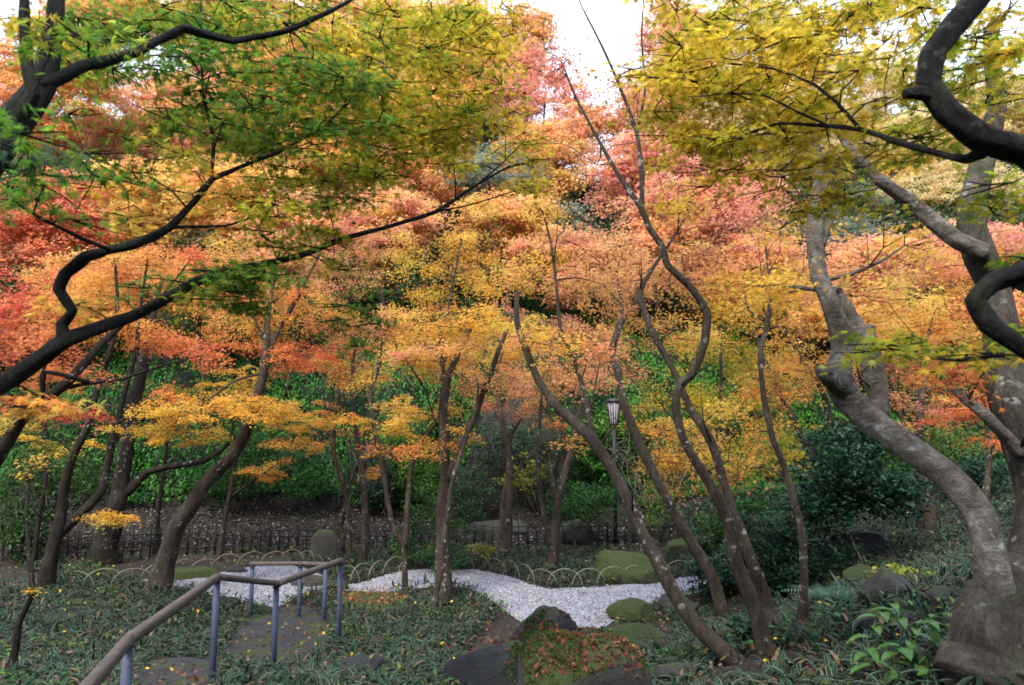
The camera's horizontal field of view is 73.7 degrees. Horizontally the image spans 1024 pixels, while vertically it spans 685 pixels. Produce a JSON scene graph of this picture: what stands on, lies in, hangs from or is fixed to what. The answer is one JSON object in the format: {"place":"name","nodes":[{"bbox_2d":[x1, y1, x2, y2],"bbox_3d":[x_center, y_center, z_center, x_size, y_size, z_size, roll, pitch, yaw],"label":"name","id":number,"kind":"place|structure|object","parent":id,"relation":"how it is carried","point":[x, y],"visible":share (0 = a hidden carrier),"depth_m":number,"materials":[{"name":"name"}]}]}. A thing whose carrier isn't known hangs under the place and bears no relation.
{"place":"outdoors","nodes":[
{"label":"outdoors","id":0,"kind":"place"},
{"bbox_2d":[56,566,766,627],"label":"gravel path","id":1,"kind":"structure","parent":0,"point":[586,600],"depth_m":10.63,"materials":[{"name":"gravel"}]},
{"bbox_2d":[606,597,657,622],"bbox_3d":[1.621,3.662,9.221,0.701,0.399,0.616,0,-7,0],"label":"rock","id":2,"kind":"object","parent":1,"relation":"on","point":[635,607],"visible":0.73,"depth_m":9.05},
{"bbox_2d":[0,124,1023,684],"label":"ground","id":3,"kind":"structure","parent":0,"point":[498,626],"depth_m":17.91,"materials":[{"name":"soil"}]},
{"bbox_2d":[6,454,57,672],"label":"maple sapling","id":4,"kind":"object","parent":3,"relation":"on","point":[16,638],"visible":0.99,"depth_m":5.92,"materials":[{"name":"brown plant"}]},
{"bbox_2d":[0,288,76,403],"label":"maple tree","id":5,"kind":"object","parent":3,"relation":"on","point":[16,327],"visible":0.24,"depth_m":18.38,"materials":[{"name":"brown plant"}]},
{"bbox_2d":[0,317,93,571],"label":"maple sapling","id":6,"kind":"object","parent":3,"relation":"on","point":[39,512],"visible":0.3,"depth_m":12.22,"materials":[{"name":"orange plant"}]},
{"bbox_2d":[0,444,113,561],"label":"evergreen shrub","id":7,"kind":"object","parent":3,"relation":"on","point":[56,474],"visible":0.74,"depth_m":13.04,"materials":[{"name":"green plant"}]},
{"bbox_2d":[0,166,125,347],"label":"maple tree","id":8,"kind":"object","parent":3,"relation":"on","point":[35,228],"visible":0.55,"depth_m":20.05,"materials":[{"name":"brown plant"}]},
{"bbox_2d":[0,16,125,262],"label":"maple tree","id":9,"kind":"object","parent":3,"relation":"on","point":[11,81],"visible":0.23,"depth_m":25.88,"materials":[{"name":"brown plant"}]},
{"bbox_2d":[10,245,173,390],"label":"maple tree","id":10,"kind":"object","parent":3,"relation":"on","point":[40,281],"visible":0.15,"depth_m":18.69,"materials":[{"name":"brown plant"}]},
{"bbox_2d":[31,0,164,172],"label":"maple tree","id":11,"kind":"object","parent":3,"relation":"on","point":[82,2],"visible":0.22,"depth_m":35.66,"materials":[{"name":"brown plant"}]},
{"bbox_2d":[0,232,220,593],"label":"maple tree","id":12,"kind":"object","parent":3,"relation":"on","point":[62,526],"visible":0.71,"depth_m":11.10,"materials":[{"name":"orange plant"}]},
{"bbox_2d":[0,242,244,467],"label":"maple tree","id":13,"kind":"object","parent":3,"relation":"on","point":[8,441],"visible":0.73,"depth_m":7.83,"materials":[{"name":"orange plant"}]},
{"bbox_2d":[56,151,214,268],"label":"maple tree","id":14,"kind":"object","parent":3,"relation":"on","point":[160,223],"visible":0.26,"depth_m":22.27,"materials":[{"name":"brown plant"}]},
{"bbox_2d":[0,232,280,566],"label":"broadleaf tree","id":15,"kind":"object","parent":3,"relation":"on","point":[104,547],"visible":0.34,"depth_m":12.94,"materials":[{"name":"orange plant"}]},
{"bbox_2d":[63,63,244,178],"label":"maple tree","id":16,"kind":"object","parent":3,"relation":"on","point":[138,100],"visible":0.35,"depth_m":27.73,"materials":[{"name":"brown plant"}]},
{"bbox_2d":[0,524,316,560],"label":"garden fence","id":17,"kind":"object","parent":3,"relation":"on","point":[187,538],"visible":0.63,"depth_m":13.51,"materials":[{"name":"brown wood"}]},
{"bbox_2d":[123,315,209,554],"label":"maple sapling","id":18,"kind":"object","parent":3,"relation":"on","point":[158,505],"visible":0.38,"depth_m":13.91,"materials":[{"name":"orange plant"}]},
{"bbox_2d":[133,657,216,684],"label":"stepping stone","id":19,"kind":"object","parent":3,"relation":"on","point":[177,679],"visible":0.73,"depth_m":5.97,"materials":[{"name":"stone"}]},
{"bbox_2d":[135,250,282,425],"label":"maple tree","id":20,"kind":"object","parent":3,"relation":"on","point":[203,376],"visible":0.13,"depth_m":18.90,"materials":[{"name":"brown plant"}]},
{"bbox_2d":[79,558,343,684],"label":"handrail","id":21,"kind":"object","parent":3,"relation":"on","point":[122,649],"visible":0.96,"depth_m":5.39,"materials":[{"name":"grey metal"}]},
{"bbox_2d":[156,149,316,335],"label":"maple tree","id":22,"kind":"object","parent":3,"relation":"on","point":[231,183],"visible":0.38,"depth_m":21.18,"materials":[{"name":"brown plant"}]},
{"bbox_2d":[123,0,365,596],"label":"maple tree","id":23,"kind":"object","parent":3,"relation":"on","point":[162,572],"visible":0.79,"depth_m":10.69,"materials":[{"name":"brown plant"}]},
{"bbox_2d":[177,412,338,515],"bbox_3d":[-6.273,3.070,17.412,4.270,2.572,2.479,-2,-7,14],"label":"evergreen shrub","id":24,"kind":"object","parent":3,"relation":"on","point":[281,451],"visible":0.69,"depth_m":17.07,"materials":[{"name":"green plant"}]},
{"bbox_2d":[195,364,345,561],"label":"maple sapling","id":25,"kind":"object","parent":3,"relation":"on","point":[230,495],"visible":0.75,"depth_m":13.15,"materials":[{"name":"brown plant"}]},
{"bbox_2d":[227,612,331,673],"bbox_3d":[-2.656,3.475,7.816,1.161,0.434,3.210,2,-7,-14],"label":"stepping stone","id":26,"kind":"object","parent":3,"relation":"on","point":[261,631],"visible":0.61,"depth_m":7.93,"materials":[{"name":"stone"}]},
{"bbox_2d":[0,0,562,432],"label":"maple tree","id":27,"kind":"object","parent":3,"relation":"on","point":[44,72],"visible":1,"depth_m":3.21,"materials":[{"name":"green plant"}]},
{"bbox_2d":[248,561,327,620],"bbox_3d":[-2.910,3.361,8.960,1.115,0.941,0.104,0,-7,2],"label":"handrail","id":28,"kind":"object","parent":3,"relation":"on","point":[298,564],"visible":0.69,"depth_m":8.96,"materials":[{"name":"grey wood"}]},
{"bbox_2d":[217,185,365,394],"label":"maple tree","id":29,"kind":"object","parent":3,"relation":"on","point":[328,224],"visible":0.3,"depth_m":19.64,"materials":[{"name":"brown plant"}]},
{"bbox_2d":[204,11,383,199],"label":"maple tree","id":30,"kind":"object","parent":3,"relation":"on","point":[269,56],"visible":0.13,"depth_m":28.11,"materials":[{"name":"brown plant"}]},
{"bbox_2d":[256,337,380,556],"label":"maple tree","id":31,"kind":"object","parent":3,"relation":"on","point":[346,509],"visible":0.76,"depth_m":13.65,"materials":[{"name":"brown plant"}]},
{"bbox_2d":[277,103,399,206],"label":"maple tree","id":32,"kind":"object","parent":3,"relation":"on","point":[328,147],"visible":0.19,"depth_m":26.51,"materials":[{"name":"brown plant"}]},
{"bbox_2d":[275,221,410,567],"bbox_3d":[-3.375,0.775,13.504,2.719,6.933,2.345,3,-7,-20],"label":"maple tree","id":33,"kind":"object","parent":3,"relation":"on","point":[365,528],"visible":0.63,"depth_m":13.28,"materials":[{"name":"brown plant"}]},
{"bbox_2d":[343,446,405,516],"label":"shrub","id":34,"kind":"object","parent":3,"relation":"on","point":[377,485],"visible":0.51,"depth_m":16.85,"materials":[{"name":"green plant"}]},
{"bbox_2d":[312,301,468,591],"bbox_3d":[-2.060,1.585,11.321,2.015,4.842,2.914,6,-9,-40],"label":"maple tree","id":35,"kind":"object","parent":3,"relation":"on","point":[403,541],"visible":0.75,"depth_m":11.16,"materials":[{"name":"brown plant"}]},
{"bbox_2d":[324,180,458,365],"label":"maple tree","id":36,"kind":"object","parent":3,"relation":"on","point":[391,212],"visible":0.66,"depth_m":20.16,"materials":[{"name":"brown plant"}]},
{"bbox_2d":[368,410,459,515],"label":"evergreen shrub","id":37,"kind":"object","parent":3,"relation":"on","point":[416,469],"visible":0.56,"depth_m":17.09,"materials":[{"name":"green plant"}]},
{"bbox_2d":[361,142,486,283],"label":"maple tree","id":38,"kind":"object","parent":3,"relation":"on","point":[438,186],"visible":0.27,"depth_m":24.37,"materials":[{"name":"brown plant"}]},
{"bbox_2d":[387,478,492,571],"bbox_3d":[-1.310,3.305,12.437,1.890,1.647,1.377,-4,-8,30],"label":"azalea","id":39,"kind":"object","parent":3,"relation":"on","point":[413,524],"visible":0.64,"depth_m":12.32,"materials":[{"name":"green plant"}]},
{"bbox_2d":[363,0,555,613],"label":"maple tree","id":40,"kind":"object","parent":3,"relation":"on","point":[443,586],"visible":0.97,"depth_m":10.33,"materials":[{"name":"brown plant"}]},
{"bbox_2d":[429,43,521,244],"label":"maple tree","id":41,"kind":"object","parent":3,"relation":"on","point":[470,86],"visible":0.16,"depth_m":28.18,"materials":[{"name":"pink plant"}]},
{"bbox_2d":[444,640,523,684],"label":"rock","id":42,"kind":"object","parent":3,"relation":"on","point":[483,666],"visible":0.79,"depth_m":4.93,"materials":[{"name":"stone"}]},
{"bbox_2d":[434,415,536,520],"bbox_3d":[-0.629,3.016,16.642,1.909,2.666,2.459,-5,-8,37],"label":"evergreen shrub","id":43,"kind":"object","parent":3,"relation":"on","point":[478,473],"visible":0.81,"depth_m":16.57,"materials":[{"name":"green plant"}]},
{"bbox_2d":[437,138,554,287],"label":"broadleaf tree","id":44,"kind":"object","parent":3,"relation":"on","point":[494,164],"visible":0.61,"depth_m":23.55,"materials":[{"name":"brown plant"}]},
{"bbox_2d":[436,306,559,555],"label":"maple tree","id":45,"kind":"object","parent":3,"relation":"on","point":[506,518],"visible":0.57,"depth_m":14.16,"materials":[{"name":"brown plant"}]},
{"bbox_2d":[0,378,1011,552],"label":"leaf litter","id":46,"kind":"object","parent":3,"relation":"on","point":[199,543],"visible":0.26,"depth_m":16.05,"materials":[{"name":"plant"}]},
{"bbox_2d":[434,189,579,319],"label":"maple tree","id":47,"kind":"object","parent":3,"relation":"on","point":[511,219],"visible":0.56,"depth_m":20.84,"materials":[{"name":"brown plant"}]},
{"bbox_2d":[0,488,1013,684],"bbox_3d":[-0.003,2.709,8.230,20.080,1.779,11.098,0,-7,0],"label":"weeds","id":48,"kind":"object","parent":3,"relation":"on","point":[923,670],"visible":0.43,"depth_m":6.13,"materials":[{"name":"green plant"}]},
{"bbox_2d":[0,485,1013,684],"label":"fallen leaves","id":49,"kind":"object","parent":3,"relation":"on","point":[400,669],"visible":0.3,"depth_m":7.83,"materials":[{"name":"orange plant"}]},
{"bbox_2d":[0,463,1023,684],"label":"bamboo grass","id":50,"kind":"structure","parent":3,"relation":"on","point":[300,676],"depth_m":7.51,"materials":[{"name":"plant"}]},
{"bbox_2d":[0,268,1023,507],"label":"ivy","id":51,"kind":"object","parent":3,"relation":"on","point":[648,356],"visible":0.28,"depth_m":18.68,"materials":[{"name":"green plant"}]},
{"bbox_2d":[0,108,1023,317],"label":"tree foliage","id":52,"kind":"object","parent":3,"relation":"on","point":[940,209],"visible":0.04,"depth_m":26.48,"materials":[{"name":"plant"}]},
{"bbox_2d":[483,37,551,191],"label":"maple tree","id":53,"kind":"object","parent":3,"relation":"on","point":[529,54],"visible":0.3,"depth_m":32.28,"materials":[{"name":"pink plant"}]},
{"bbox_2d":[493,0,565,126],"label":"maple tree","id":54,"kind":"object","parent":3,"relation":"on","point":[537,37],"visible":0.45,"depth_m":33.77,"materials":[{"name":"pink plant"}]},
{"bbox_2d":[340,519,723,549],"bbox_3d":[0.340,3.948,14.189,7.634,0.892,1.610,-1,-7,10],"label":"garden fence","id":55,"kind":"object","parent":3,"relation":"on","point":[607,531],"visible":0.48,"depth_m":14.48,"materials":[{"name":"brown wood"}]},
{"bbox_2d":[480,117,598,204],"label":"maple tree","id":56,"kind":"object","parent":3,"relation":"on","point":[572,157],"visible":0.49,"depth_m":26.65,"materials":[{"name":"brown plant"}]},
{"bbox_2d":[484,69,607,148],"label":"maple tree","id":57,"kind":"object","parent":3,"relation":"on","point":[544,102],"visible":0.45,"depth_m":31.33,"materials":[{"name":"pink plant"}]},
{"bbox_2d":[491,223,621,342],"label":"maple tree","id":58,"kind":"object","parent":3,"relation":"on","point":[565,302],"visible":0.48,"depth_m":19.66,"materials":[{"name":"brown plant"}]},
{"bbox_2d":[512,416,604,515],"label":"evergreen shrub","id":59,"kind":"object","parent":3,"relation":"on","point":[568,483],"visible":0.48,"depth_m":16.93,"materials":[{"name":"green plant"}]},
{"bbox_2d":[495,308,633,571],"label":"maple tree","id":60,"kind":"object","parent":3,"relation":"on","point":[552,537],"visible":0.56,"depth_m":12.47,"materials":[{"name":"brown plant"}]},
{"bbox_2d":[501,607,652,684],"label":"rock","id":61,"kind":"object","parent":3,"relation":"on","point":[615,674],"visible":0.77,"depth_m":4.64,"materials":[{"name":"green stone"}]},
{"bbox_2d":[492,611,647,684],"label":"fallen leaves","id":62,"kind":"object","parent":61,"relation":"on","point":[585,653],"visible":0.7,"depth_m":4.71,"materials":[{"name":"orange plant"}]},
{"bbox_2d":[544,100,636,220],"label":"maple tree","id":63,"kind":"object","parent":3,"relation":"on","point":[577,125],"visible":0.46,"depth_m":27.90,"materials":[{"name":"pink plant"}]},
{"bbox_2d":[545,482,638,546],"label":"evergreen shrub","id":64,"kind":"object","parent":3,"relation":"on","point":[584,502],"visible":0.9,"depth_m":14.09,"materials":[{"name":"green plant"}]},
{"bbox_2d":[443,172,746,666],"bbox_3d":[0.562,0.308,7.065,2.716,5.101,2.750,0,-7,0],"label":"maple tree","id":65,"kind":"object","parent":3,"relation":"on","point":[711,640],"visible":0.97,"depth_m":7.04,"materials":[{"name":"brown plant"}]},
{"bbox_2d":[555,395,678,491],"bbox_3d":[2.673,2.598,17.402,3.323,2.568,2.043,0,-7,0],"label":"evergreen shrub","id":66,"kind":"object","parent":3,"relation":"on","point":[603,426],"visible":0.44,"depth_m":17.29,"materials":[{"name":"green plant"}]},
{"bbox_2d":[593,550,659,584],"bbox_3d":[1.956,3.918,11.524,1.230,0.786,1.078,0,-7,0],"label":"rock","id":67,"kind":"object","parent":3,"relation":"on","point":[643,572],"visible":0.65,"depth_m":11.24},
{"bbox_2d":[605,623,665,648],"bbox_3d":[1.432,3.405,7.776,0.685,0.375,0.613,4,-8,-29],"label":"rock","id":68,"kind":"object","parent":3,"relation":"on","point":[634,631],"visible":0.34,"depth_m":7.71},
{"bbox_2d":[573,125,698,298],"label":"maple tree","id":69,"kind":"object","parent":3,"relation":"on","point":[614,183],"visible":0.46,"depth_m":22.43,"materials":[{"name":"pink plant"}]},
{"bbox_2d":[499,0,777,665],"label":"maple tree","id":70,"kind":"object","parent":3,"relation":"on","point":[764,645],"visible":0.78,"depth_m":5.68,"materials":[{"name":"brown plant"}]},
{"bbox_2d":[546,213,737,619],"bbox_3d":[2.041,0.909,10.417,3.080,5.985,2.624,0,-7,0],"label":"maple tree","id":71,"kind":"object","parent":3,"relation":"on","point":[651,466],"visible":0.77,"depth_m":10.22,"materials":[{"name":"brown plant"}]},
{"bbox_2d":[582,213,738,351],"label":"maple tree","id":72,"kind":"object","parent":3,"relation":"on","point":[645,234],"visible":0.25,"depth_m":19.65,"materials":[{"name":"brown plant"}]},
{"bbox_2d":[624,0,706,178],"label":"maple tree","id":73,"kind":"object","parent":3,"relation":"on","point":[694,10],"visible":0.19,"depth_m":33.71,"materials":[{"name":"plant"}]},
{"bbox_2d":[611,165,764,331],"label":"maple tree","id":74,"kind":"object","parent":3,"relation":"on","point":[653,199],"visible":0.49,"depth_m":20.19,"materials":[{"name":"pink plant"}]},
{"bbox_2d":[603,171,807,646],"bbox_3d":[2.058,0.428,7.233,2.032,4.667,2.325,-5,-8,35],"label":"maple tree","id":75,"kind":"object","parent":3,"relation":"on","point":[761,586],"visible":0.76,"depth_m":7.07,"materials":[{"name":"brown plant"}]},
{"bbox_2d":[678,534,768,602],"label":"evergreen shrub","id":76,"kind":"object","parent":3,"relation":"on","point":[724,573],"visible":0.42,"depth_m":9.87,"materials":[{"name":"green plant"}]},
{"bbox_2d":[664,155,799,300],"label":"maple tree","id":77,"kind":"object","parent":3,"relation":"on","point":[748,226],"visible":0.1,"depth_m":22.47,"materials":[{"name":"brown plant"}]},
{"bbox_2d":[664,271,809,542],"bbox_3d":[4.629,1.276,13.992,2.778,5.394,2.090,4,-8,-28],"label":"maple sapling","id":78,"kind":"object","parent":3,"relation":"on","point":[720,359],"visible":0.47,"depth_m":13.81,"materials":[{"name":"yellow plant"}]},
{"bbox_2d":[682,55,802,233],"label":"broadleaf tree","id":79,"kind":"object","parent":3,"relation":"on","point":[721,118],"visible":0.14,"depth_m":27.94,"materials":[{"name":"yellow plant"}]},
{"bbox_2d":[683,474,805,556],"bbox_3d":[4.312,3.107,12.310,2.558,1.431,1.335,2,-7,-13],"label":"evergreen shrub","id":80,"kind":"object","parent":3,"relation":"on","point":[746,500],"visible":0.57,"depth_m":12.20,"materials":[{"name":"green plant"}]},
{"bbox_2d":[691,228,810,387],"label":"maple tree","id":81,"kind":"object","parent":3,"relation":"on","point":[733,238],"visible":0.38,"depth_m":19.49,"materials":[{"name":"brown plant"}]},
{"bbox_2d":[705,0,812,160],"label":"broadleaf tree","id":82,"kind":"object","parent":3,"relation":"on","point":[764,10],"visible":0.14,"depth_m":35.83,"materials":[{"name":"yellow plant"}]},
{"bbox_2d":[663,196,867,632],"bbox_3d":[2.896,0.590,6.965,2.400,4.113,1.972,6,-9,-42],"label":"maple tree","id":83,"kind":"object","parent":3,"relation":"on","point":[768,424],"visible":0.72,"depth_m":6.63,"materials":[{"name":"brown plant"}]},
{"bbox_2d":[689,277,858,502],"bbox_3d":[5.772,0.965,14.558,3.576,4.958,2.119,2,-7,-18],"label":"maple tree","id":84,"kind":"object","parent":3,"relation":"on","point":[818,384],"visible":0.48,"depth_m":14.30,"materials":[{"name":"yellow plant"}]},
{"bbox_2d":[715,508,862,601],"bbox_3d":[3.721,2.841,9.142,2.039,1.329,1.220,0,-7,0],"label":"evergreen shrub","id":85,"kind":"object","parent":3,"relation":"on","point":[778,576],"visible":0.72,"depth_m":8.98,"materials":[{"name":"green plant"}]},
{"bbox_2d":[578,0,1023,385],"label":"maple tree","id":86,"kind":"object","parent":3,"relation":"on","point":[931,88],"visible":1,"depth_m":2.95,"materials":[{"name":"yellow plant"}]},
{"bbox_2d":[753,210,902,258],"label":"broadleaf tree","id":87,"kind":"object","parent":3,"relation":"on","point":[850,227],"visible":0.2,"depth_m":24.31,"materials":[{"name":"plant"}]},
{"bbox_2d":[769,283,926,459],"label":"maple tree","id":88,"kind":"object","parent":3,"relation":"on","point":[819,318],"visible":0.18,"depth_m":18.38,"materials":[{"name":"brown plant"}]},
{"bbox_2d":[815,531,891,565],"bbox_3d":[4.995,3.041,9.986,1.172,0.613,0.830,0,-7,0],"label":"rock","id":89,"kind":"object","parent":3,"relation":"on","point":[870,541],"visible":0.38,"depth_m":9.68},
{"bbox_2d":[765,418,942,564],"bbox_3d":[4.753,2.043,9.425,2.502,2.081,1.638,4,-8,-32],"label":"evergreen shrub","id":90,"kind":"object","parent":3,"relation":"on","point":[858,447],"visible":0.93,"depth_m":9.26,"materials":[{"name":"green plant"}]},
{"bbox_2d":[729,23,1023,684],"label":"maple tree","id":91,"kind":"object","parent":3,"relation":"on","point":[986,631],"visible":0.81,"depth_m":4.13,"materials":[{"name":"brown plant"}]},
{"bbox_2d":[858,567,919,605],"bbox_3d":[3.192,2.148,5.839,0.451,0.405,0.390,4,-8,-30],"label":"rock","id":92,"kind":"object","parent":3,"relation":"on","point":[884,579],"visible":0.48,"depth_m":5.76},
{"bbox_2d":[822,47,960,130],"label":"broadleaf tree","id":93,"kind":"object","parent":3,"relation":"on","point":[868,90],"visible":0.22,"depth_m":37.56,"materials":[{"name":"yellow plant"}]},
{"bbox_2d":[826,229,966,302],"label":"maple tree","id":94,"kind":"object","parent":3,"relation":"on","point":[853,245],"visible":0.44,"depth_m":19.47,"materials":[{"name":"brown plant"}]},
{"bbox_2d":[847,602,951,681],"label":"broadleaf shrub","id":95,"kind":"object","parent":3,"relation":"on","point":[894,614],"visible":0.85,"depth_m":3.88,"materials":[{"name":"green plant"}]},
{"bbox_2d":[827,417,997,475],"bbox_3d":[8.394,2.317,14.527,3.996,1.781,1.835,2,-7,-18],"label":"evergreen shrub","id":96,"kind":"object","parent":3,"relation":"on","point":[940,448],"visible":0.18,"depth_m":14.41,"materials":[{"name":"green plant"}]},
{"bbox_2d":[821,236,1023,536],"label":"maple tree","id":97,"kind":"object","parent":3,"relation":"on","point":[929,520],"visible":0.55,"depth_m":11.09,"materials":[{"name":"brown plant"}]},
{"bbox_2d":[862,389,1002,500],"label":"maple tree","id":98,"kind":"object","parent":3,"relation":"on","point":[986,486],"visible":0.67,"depth_m":10.02,"materials":[{"name":"brown plant"}]},
{"bbox_2d":[867,102,1018,177],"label":"broadleaf tree","id":99,"kind":"object","parent":3,"relation":"on","point":[904,120],"visible":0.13,"depth_m":34.05,"materials":[{"name":"yellow plant"}]},
{"bbox_2d":[888,160,1023,211],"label":"broadleaf tree","id":100,"kind":"object","parent":3,"relation":"on","point":[937,186],"visible":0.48,"depth_m":30.46,"materials":[{"name":"yellow plant"}]},
{"bbox_2d":[904,284,1023,406],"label":"maple tree","id":101,"kind":"object","parent":3,"relation":"on","point":[1020,309],"visible":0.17,"depth_m":18.48,"materials":[{"name":"brown plant"}]},
{"bbox_2d":[909,217,1023,290],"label":"maple tree","id":102,"kind":"object","parent":3,"relation":"on","point":[998,228],"visible":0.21,"depth_m":21.01,"materials":[{"name":"brown plant"}]},
{"bbox_2d":[928,451,1012,496],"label":"evergreen shrub","id":103,"kind":"object","parent":3,"relation":"on","point":[974,470],"visible":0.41,"depth_m":12.86,"materials":[{"name":"green plant"}]},
{"bbox_2d":[937,67,1023,136],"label":"broadleaf tree","id":104,"kind":"object","parent":3,"relation":"on","point":[1017,121],"visible":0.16,"depth_m":39.31,"materials":[{"name":"yellow plant"}]},
{"bbox_2d":[0,0,1023,180],"label":"sky","id":105,"kind":"structure","parent":0,"point":[610,20],"materials":[{"name":"white"}]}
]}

